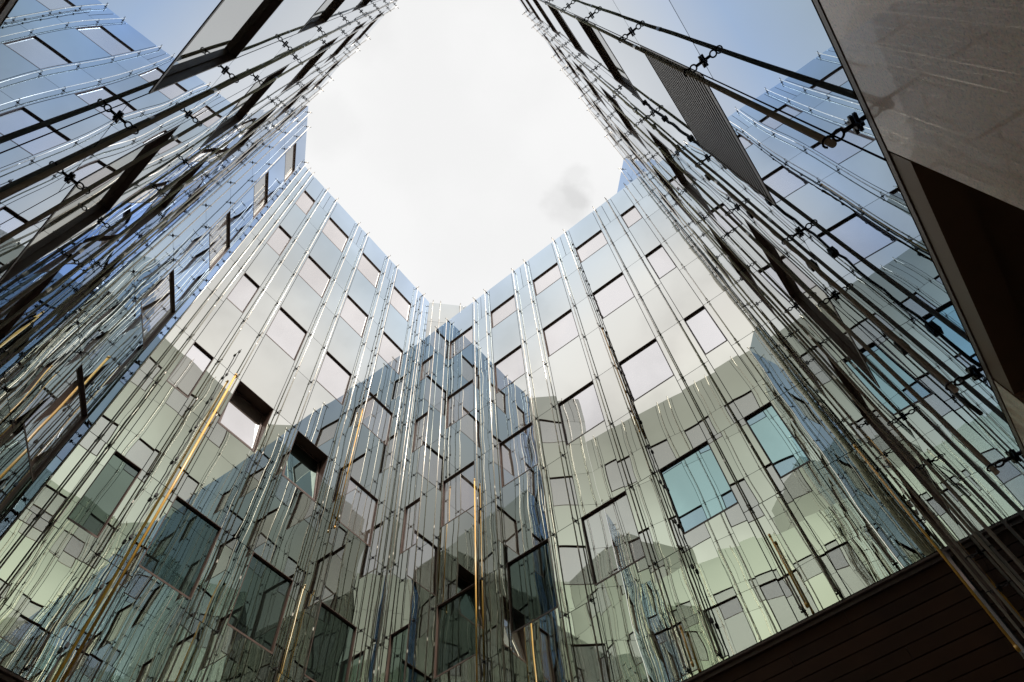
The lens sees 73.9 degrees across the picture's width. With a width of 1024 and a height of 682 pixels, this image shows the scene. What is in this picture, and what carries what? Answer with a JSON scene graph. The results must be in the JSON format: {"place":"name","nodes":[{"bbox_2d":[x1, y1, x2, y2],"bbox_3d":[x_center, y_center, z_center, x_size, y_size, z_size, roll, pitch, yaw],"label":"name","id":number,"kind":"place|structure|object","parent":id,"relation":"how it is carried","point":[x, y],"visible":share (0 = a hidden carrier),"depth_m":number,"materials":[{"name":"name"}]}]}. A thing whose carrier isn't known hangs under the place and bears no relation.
{"place":"outdoors","nodes":[
{"label":"outdoors","id":0,"kind":"place"},
{"bbox_2d":[305,0,623,335],"label":"sky","id":1,"kind":"structure","parent":0,"point":[455,137],"materials":[{"name":"white"}]},
{"bbox_2d":[890,152,1023,393],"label":"doorway","id":2,"kind":"structure","parent":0,"point":[976,237],"depth_m":1.94,"materials":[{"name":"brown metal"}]},
{"label":"ground","id":3,"kind":"structure","parent":0,"visible":0},
{"bbox_2d":[0,672,17,681],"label":"board wall","id":4,"kind":"structure","parent":3,"relation":"on","point":[4,678],"depth_m":7.20,"materials":[{"name":"brown metal"}]},
{"bbox_2d":[0,166,428,681],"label":"glass wall","id":5,"kind":"structure","parent":4,"relation":"on","point":[215,499],"depth_m":11.71,"materials":[{"name":"glass"}]},
{"bbox_2d":[65,450,141,538],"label":"window","id":6,"kind":"structure","parent":5,"relation":"in","point":[96,507],"depth_m":9.44,"materials":[{"name":"green glass"}]},
{"bbox_2d":[137,495,221,599],"bbox_3d":[-4.870,3.033,10.016,0.095,1.403,0.891,-34,-64,14],"label":"window","id":7,"kind":"structure","parent":5,"relation":"in","point":[178,554],"depth_m":10.00,"materials":[{"name":"teal glass"}]},
{"bbox_2d":[165,341,213,397],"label":"window","id":8,"kind":"structure","parent":5,"relation":"in","point":[191,368],"depth_m":12.35,"materials":[{"name":"grey glass"}]},
{"bbox_2d":[225,273,259,312],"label":"window","id":9,"kind":"structure","parent":5,"relation":"in","point":[246,288],"depth_m":15.26,"materials":[{"name":"white glass"}]},
{"bbox_2d":[216,380,273,452],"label":"window","id":10,"kind":"structure","parent":5,"relation":"in","point":[246,416],"depth_m":13.09,"materials":[{"name":"white glass"}]},
{"bbox_2d":[226,551,292,653],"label":"window","id":11,"kind":"structure","parent":5,"relation":"in","point":[258,610],"depth_m":10.65,"materials":[{"name":"grey glass"}]},
{"bbox_2d":[266,225,291,256],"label":"window","id":12,"kind":"structure","parent":5,"relation":"in","point":[280,238],"depth_m":18.17,"materials":[{"name":"white glass"}]},
{"bbox_2d":[264,306,307,360],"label":"window","id":13,"kind":"structure","parent":5,"relation":"in","point":[284,330],"depth_m":15.82,"materials":[{"name":"white glass"}]},
{"bbox_2d":[281,431,327,501],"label":"window","id":14,"kind":"structure","parent":5,"relation":"in","point":[305,465],"depth_m":13.75,"materials":[{"name":"black glass"}]},
{"bbox_2d":[295,190,314,214],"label":"window","id":15,"kind":"structure","parent":5,"relation":"in","point":[305,202],"depth_m":21.07,"materials":[{"name":"white glass"}]},
{"bbox_2d":[297,255,331,297],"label":"window","id":16,"kind":"structure","parent":5,"relation":"in","point":[311,272],"depth_m":18.73,"materials":[{"name":"white glass"}]},
{"bbox_2d":[304,601,356,681],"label":"window","id":17,"kind":"structure","parent":5,"relation":"in","point":[333,640],"depth_m":11.37,"materials":[{"name":"grey glass"}]},
{"bbox_2d":[315,351,351,404],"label":"window","id":18,"kind":"structure","parent":5,"relation":"in","point":[332,376],"depth_m":16.47,"materials":[{"name":"white glass"}]},
{"bbox_2d":[322,217,348,251],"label":"window","id":19,"kind":"structure","parent":5,"relation":"in","point":[335,234],"depth_m":21.63,"materials":[{"name":"white glass"}]},
{"bbox_2d":[340,294,368,337],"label":"window","id":20,"kind":"structure","parent":5,"relation":"in","point":[351,313],"depth_m":19.37,"materials":[{"name":"white glass"}]},
{"bbox_2d":[339,476,377,546],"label":"window","id":21,"kind":"structure","parent":5,"relation":"in","point":[359,509],"depth_m":14.21,"materials":[{"name":"grey glass"}]},
{"bbox_2d":[357,252,380,287],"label":"window","id":22,"kind":"structure","parent":5,"relation":"in","point":[366,266],"depth_m":22.29,"materials":[{"name":"white glass"}]},
{"bbox_2d":[362,391,392,445],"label":"window","id":23,"kind":"structure","parent":5,"relation":"in","point":[377,417],"depth_m":17.12,"materials":[{"name":"grey glass"}]},
{"bbox_2d":[378,331,402,374],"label":"window","id":24,"kind":"structure","parent":5,"relation":"in","point":[390,352],"depth_m":20.02,"materials":[{"name":"white glass"}]},
{"bbox_2d":[390,286,410,321],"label":"window","id":25,"kind":"structure","parent":5,"relation":"in","point":[398,301],"depth_m":22.93,"materials":[{"name":"white glass"}]},
{"bbox_2d":[693,555,1023,681],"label":"board wall","id":26,"kind":"structure","parent":3,"relation":"on","point":[931,621],"depth_m":6.96,"materials":[{"name":"brown wood"}]},
{"bbox_2d":[373,176,953,681],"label":"glass wall","id":27,"kind":"structure","parent":26,"relation":"on","point":[631,454],"depth_m":11.31,"materials":[{"name":"glass"}]},
{"bbox_2d":[385,624,408,681],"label":"window","id":28,"kind":"structure","parent":27,"relation":"in","point":[397,651],"depth_m":11.77,"materials":[{"name":"grey glass"}]},
{"bbox_2d":[400,497,419,553],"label":"window","id":29,"kind":"structure","parent":27,"relation":"in","point":[411,514],"depth_m":14.49,"materials":[{"name":"grey glass"}]},
{"bbox_2d":[411,411,427,452],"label":"window","id":30,"kind":"structure","parent":27,"relation":"in","point":[419,436],"depth_m":17.40,"materials":[{"name":"grey glass"}]},
{"bbox_2d":[420,355,432,380],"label":"window","id":31,"kind":"structure","parent":27,"relation":"in","point":[426,368],"depth_m":20.17,"materials":[{"name":"grey glass"}]},
{"bbox_2d":[425,300,466,337],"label":"glass wall","id":32,"kind":"structure","parent":27,"relation":"on","point":[438,313],"depth_m":24.63,"materials":[{"name":"glass"}]},
{"bbox_2d":[433,583,475,678],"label":"window","id":33,"kind":"structure","parent":27,"relation":"in","point":[455,636],"depth_m":11.23,"materials":[{"name":"grey glass"}]},
{"bbox_2d":[441,460,474,527],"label":"window","id":34,"kind":"structure","parent":27,"relation":"in","point":[458,489],"depth_m":14.16,"materials":[{"name":"grey glass"}]},
{"bbox_2d":[446,379,473,428],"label":"window","id":35,"kind":"structure","parent":27,"relation":"in","point":[460,403],"depth_m":17.05,"materials":[{"name":"grey glass"}]},
{"bbox_2d":[449,325,472,359],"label":"window","id":36,"kind":"structure","parent":27,"relation":"in","point":[463,340],"depth_m":19.83,"materials":[{"name":"grey glass"}]},
{"bbox_2d":[490,294,516,328],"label":"window","id":37,"kind":"structure","parent":27,"relation":"in","point":[505,309],"depth_m":19.41,"materials":[{"name":"white glass"}]},
{"bbox_2d":[494,344,525,393],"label":"window","id":38,"kind":"structure","parent":27,"relation":"in","point":[510,367],"depth_m":16.64,"materials":[{"name":"white glass"}]},
{"bbox_2d":[499,421,537,487],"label":"window","id":39,"kind":"structure","parent":27,"relation":"in","point":[518,454],"depth_m":13.73,"materials":[{"name":"grey glass"}]},
{"bbox_2d":[507,538,558,633],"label":"window","id":40,"kind":"structure","parent":27,"relation":"in","point":[530,575],"depth_m":10.81,"materials":[{"name":"grey glass"}]},
{"bbox_2d":[532,262,561,295],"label":"window","id":41,"kind":"structure","parent":27,"relation":"in","point":[552,274],"depth_m":19.00,"materials":[{"name":"white glass"}]},
{"bbox_2d":[542,309,579,356],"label":"window","id":42,"kind":"structure","parent":27,"relation":"in","point":[561,331],"depth_m":16.23,"materials":[{"name":"white glass"}]},
{"bbox_2d":[558,380,605,445],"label":"window","id":43,"kind":"structure","parent":27,"relation":"in","point":[580,412],"depth_m":13.32,"materials":[{"name":"grey glass"}]},
{"bbox_2d":[575,230,608,262],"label":"window","id":44,"kind":"structure","parent":27,"relation":"in","point":[598,240],"depth_m":18.60,"materials":[{"name":"white glass"}]},
{"bbox_2d":[581,490,645,585],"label":"window","id":45,"kind":"structure","parent":27,"relation":"in","point":[611,534],"depth_m":10.40,"materials":[{"name":"grey glass"}]},
{"bbox_2d":[592,272,635,318],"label":"window","id":46,"kind":"structure","parent":27,"relation":"in","point":[617,291],"depth_m":15.82,"materials":[{"name":"white glass"}]},
{"bbox_2d":[617,160,637,192],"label":"glass wall","id":47,"kind":"structure","parent":27,"relation":"on","point":[628,175],"depth_m":22.70,"materials":[{"name":"glass"}]},
{"bbox_2d":[620,205,643,228],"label":"window","id":48,"kind":"structure","parent":27,"relation":"in","point":[631,215],"depth_m":18.26,"materials":[{"name":"white glass"}]},
{"bbox_2d":[619,338,674,401],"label":"window","id":49,"kind":"structure","parent":27,"relation":"in","point":[647,367],"depth_m":12.91,"materials":[{"name":"white glass"}]},
{"bbox_2d":[645,244,677,279],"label":"window","id":50,"kind":"structure","parent":27,"relation":"in","point":[660,261],"depth_m":15.48,"materials":[{"name":"white glass"}]},
{"bbox_2d":[659,440,739,534],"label":"window","id":51,"kind":"structure","parent":27,"relation":"in","point":[698,489],"depth_m":10.00,"materials":[{"name":"teal glass"}]},
{"bbox_2d":[683,305,728,355],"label":"window","id":52,"kind":"structure","parent":27,"relation":"in","point":[701,324],"depth_m":12.57,"materials":[{"name":"white glass"}]},
{"bbox_2d":[743,402,812,478],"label":"window","id":53,"kind":"structure","parent":27,"relation":"in","point":[776,440],"depth_m":9.65,"materials":[{"name":"teal glass"}]},
{"bbox_2d":[820,0,1023,209],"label":"granite pier","id":54,"kind":"structure","parent":3,"relation":"on","point":[940,84],"depth_m":1.39,"materials":[{"name":"grey stone"}]},
{"bbox_2d":[994,380,1023,444],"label":"granite pier","id":55,"kind":"structure","parent":3,"relation":"on","point":[1014,404],"depth_m":2.23,"materials":[{"name":"brown"}]},
{"bbox_2d":[519,0,1023,657],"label":"glass wall","id":56,"kind":"structure","parent":55,"relation":"on","point":[745,136],"depth_m":3.62,"materials":[{"name":"glass"}]},
{"bbox_2d":[525,0,542,22],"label":"window","id":57,"kind":"structure","parent":56,"relation":"in","point":[527,1],"depth_m":16.36,"materials":[{"name":"black glass"}]},
{"bbox_2d":[533,0,560,36],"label":"window","id":58,"kind":"structure","parent":56,"relation":"in","point":[537,4],"depth_m":13.41,"materials":[{"name":"black glass"}]},
{"bbox_2d":[542,33,563,62],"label":"window","id":59,"kind":"structure","parent":56,"relation":"in","point":[542,33],"depth_m":19.81,"materials":[{"name":"black glass"}]},
{"bbox_2d":[544,0,588,58],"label":"window","id":60,"kind":"structure","parent":56,"relation":"in","point":[555,12],"depth_m":10.44,"materials":[{"name":"black glass"}]},
{"bbox_2d":[554,44,581,81],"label":"window","id":61,"kind":"structure","parent":56,"relation":"in","point":[559,50],"depth_m":16.94,"materials":[{"name":"black glass"}]},
{"bbox_2d":[573,80,594,109],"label":"window","id":62,"kind":"structure","parent":56,"relation":"in","point":[573,80],"depth_m":20.48,"materials":[{"name":"grey glass"}]},
{"bbox_2d":[573,62,605,105],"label":"window","id":63,"kind":"structure","parent":56,"relation":"in","point":[592,88],"depth_m":14.02,"materials":[{"name":"black glass"}]},
{"bbox_2d":[589,97,616,134],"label":"window","id":64,"kind":"structure","parent":56,"relation":"in","point":[596,106],"depth_m":17.58,"materials":[{"name":"grey glass"}]},
{"bbox_2d":[574,14,641,100],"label":"window","id":65,"kind":"structure","parent":56,"relation":"in","point":[594,35],"depth_m":7.41,"materials":[{"name":"black glass"}]},
{"bbox_2d":[599,85,645,147],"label":"window","id":66,"kind":"structure","parent":56,"relation":"in","point":[626,122],"depth_m":11.08,"materials":[{"name":"black glass"}]},
{"bbox_2d":[615,126,646,168],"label":"window","id":67,"kind":"structure","parent":56,"relation":"in","point":[620,132],"depth_m":14.67,"materials":[{"name":"black glass"}]},
{"bbox_2d":[621,145,643,175],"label":"window","id":68,"kind":"structure","parent":56,"relation":"in","point":[621,145],"depth_m":18.30,"materials":[{"name":"grey glass"}]},
{"bbox_2d":[649,178,678,217],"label":"window","id":69,"kind":"structure","parent":56,"relation":"in","point":[649,178],"depth_m":15.38,"materials":[{"name":"grey glass"}]},
{"bbox_2d":[650,164,694,223],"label":"window","id":70,"kind":"structure","parent":56,"relation":"in","point":[661,178],"depth_m":11.71,"materials":[{"name":"black glass"}]},
{"bbox_2d":[646,128,716,220],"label":"window","id":71,"kind":"structure","parent":56,"relation":"in","point":[683,179],"depth_m":8.05,"materials":[{"name":"black glass"}]},
{"bbox_2d":[639,45,776,205],"bbox_3d":[1.254,-1.439,4.155,0.233,1.404,0.865,-34,-64,15],"label":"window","id":72,"kind":"structure","parent":56,"relation":"in","point":[694,100],"depth_m":4.08,"materials":[{"name":"grey metal"}]},
{"bbox_2d":[692,229,732,282],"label":"window","id":73,"kind":"structure","parent":56,"relation":"in","point":[708,252],"depth_m":12.39,"materials":[{"name":"black glass"}]},
{"bbox_2d":[710,230,778,319],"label":"window","id":74,"kind":"structure","parent":56,"relation":"in","point":[726,250],"depth_m":8.92,"materials":[{"name":"black glass"}]},
{"bbox_2d":[760,309,824,393],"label":"window","id":75,"kind":"structure","parent":56,"relation":"in","point":[779,337],"depth_m":9.39,"materials":[{"name":"grey glass"}]},
{"bbox_2d":[743,217,879,388],"bbox_3d":[2.121,-0.346,4.815,0.095,1.404,0.865,-34,-64,15],"label":"window","id":76,"kind":"structure","parent":56,"relation":"in","point":[833,329],"depth_m":4.97,"materials":[{"name":"black glass"}]},
{"bbox_2d":[826,356,957,524],"bbox_3d":[3.042,0.708,5.458,0.095,1.404,0.865,-34,-64,15],"label":"window","id":77,"kind":"structure","parent":56,"relation":"in","point":[895,437],"depth_m":5.64,"materials":[{"name":"black glass"}]},
{"bbox_2d":[889,461,1008,614],"bbox_3d":[3.964,1.763,6.101,0.095,1.404,0.865,-34,-64,15],"label":"window","id":78,"kind":"structure","parent":56,"relation":"in","point":[915,500],"depth_m":6.32,"materials":[{"name":"black glass"}]},
{"bbox_3d":[-5.665,4.351,2.157,0.498,3.403,1.947,9,-62,-8],"label":"granite pier","id":79,"kind":"object","parent":3,"relation":"on","visible":0},
{"bbox_2d":[0,105,310,540],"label":"glass wall","id":80,"kind":"structure","parent":79,"relation":"on","point":[61,391],"depth_m":10.25,"materials":[{"name":"glass"}]},
{"bbox_2d":[23,364,87,480],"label":"window","id":81,"kind":"structure","parent":80,"relation":"in","point":[46,431],"depth_m":8.85,"materials":[{"name":"clear glass"}]},
{"bbox_2d":[141,269,174,349],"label":"window","id":82,"kind":"structure","parent":80,"relation":"in","point":[158,307],"depth_m":11.78,"materials":[{"name":"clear glass"}]},
{"bbox_2d":[209,210,230,271],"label":"window","id":83,"kind":"structure","parent":80,"relation":"in","point":[219,236],"depth_m":14.69,"materials":[{"name":"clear glass"}]},
{"bbox_2d":[253,171,268,219],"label":"window","id":84,"kind":"structure","parent":80,"relation":"in","point":[261,187],"depth_m":17.63,"materials":[{"name":"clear glass"}]},
{"bbox_2d":[284,142,296,182],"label":"window","id":85,"kind":"structure","parent":80,"relation":"in","point":[290,158],"depth_m":20.54,"materials":[{"name":"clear glass"}]},
{"bbox_3d":[-3.853,2.095,1.026,4.202,3.403,0.498,-40,-66,17],"label":"granite pier","id":86,"kind":"object","parent":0,"visible":0},
{"bbox_2d":[0,0,398,385],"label":"glass wall","id":87,"kind":"structure","parent":86,"relation":"on","point":[131,131],"depth_m":4.10,"materials":[{"name":"glass"}]},
{"bbox_2d":[0,267,61,340],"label":"window","id":88,"kind":"structure","parent":87,"relation":"in","point":[20,303],"depth_m":5.20,"materials":[{"name":"black glass"}]},
{"bbox_2d":[36,242,135,339],"bbox_3d":[-5.000,-0.651,7.970,0.891,1.403,0.095,-40,-66,17],"label":"window","id":89,"kind":"structure","parent":87,"relation":"in","point":[74,299],"depth_m":8.24,"materials":[{"name":"black glass"}]},
{"bbox_2d":[0,125,179,285],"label":"window","id":90,"kind":"structure","parent":87,"relation":"in","point":[72,218],"depth_m":4.31,"materials":[{"name":"black glass"}]},
{"bbox_2d":[113,160,206,249],"bbox_3d":[-3.898,-1.578,7.529,0.891,1.403,0.095,-40,-66,17],"label":"window","id":91,"kind":"structure","parent":87,"relation":"in","point":[156,211],"depth_m":7.84,"materials":[{"name":"glass"}]},
{"bbox_2d":[156,171,220,235],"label":"window","id":92,"kind":"structure","parent":87,"relation":"in","point":[203,189],"depth_m":11.27,"materials":[{"name":"grey glass"}]},
{"bbox_2d":[148,0,283,93],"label":"window","id":93,"kind":"structure","parent":87,"relation":"in","point":[233,24],"depth_m":3.86,"materials":[{"name":"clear glass"}]},
{"bbox_2d":[199,64,289,148],"bbox_3d":[-2.797,-2.506,7.087,0.891,1.403,0.095,-40,-66,17],"label":"window","id":94,"kind":"structure","parent":87,"relation":"in","point":[245,105],"depth_m":7.41,"materials":[{"name":"black glass"}]},
{"bbox_2d":[216,107,276,166],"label":"window","id":95,"kind":"structure","parent":87,"relation":"in","point":[233,150],"depth_m":10.87,"materials":[{"name":"black glass"}]},
{"bbox_2d":[224,131,268,176],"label":"window","id":96,"kind":"structure","parent":87,"relation":"in","point":[248,151],"depth_m":14.27,"materials":[{"name":"grey glass"}]},
{"bbox_2d":[270,105,299,136],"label":"window","id":97,"kind":"structure","parent":87,"relation":"in","point":[299,105],"depth_m":17.25,"materials":[{"name":"grey glass"}]},
{"bbox_2d":[274,78,315,120],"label":"window","id":98,"kind":"structure","parent":87,"relation":"in","point":[285,109],"depth_m":13.85,"materials":[{"name":"black glass"}]},
{"bbox_2d":[281,37,337,92],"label":"window","id":99,"kind":"structure","parent":87,"relation":"in","point":[312,61],"depth_m":10.45,"materials":[{"name":"black glass"}]},
{"bbox_2d":[297,0,344,33],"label":"window","id":100,"kind":"structure","parent":87,"relation":"in","point":[328,8],"depth_m":6.97,"materials":[{"name":"black glass"}]},
{"bbox_2d":[310,58,342,91],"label":"window","id":101,"kind":"structure","parent":87,"relation":"in","point":[334,65],"depth_m":16.77,"materials":[{"name":"black glass"}]},
{"bbox_2d":[325,21,366,62],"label":"window","id":102,"kind":"structure","parent":87,"relation":"in","point":[349,38],"depth_m":13.41,"materials":[{"name":"black glass"}]},
{"bbox_2d":[352,0,370,11],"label":"window","id":103,"kind":"structure","parent":87,"relation":"in","point":[363,3],"depth_m":9.93,"materials":[{"name":"black glass"}]},
{"bbox_2d":[352,11,384,43],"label":"window","id":104,"kind":"structure","parent":87,"relation":"in","point":[379,15],"depth_m":16.35,"materials":[{"name":"black glass"}]}
]}

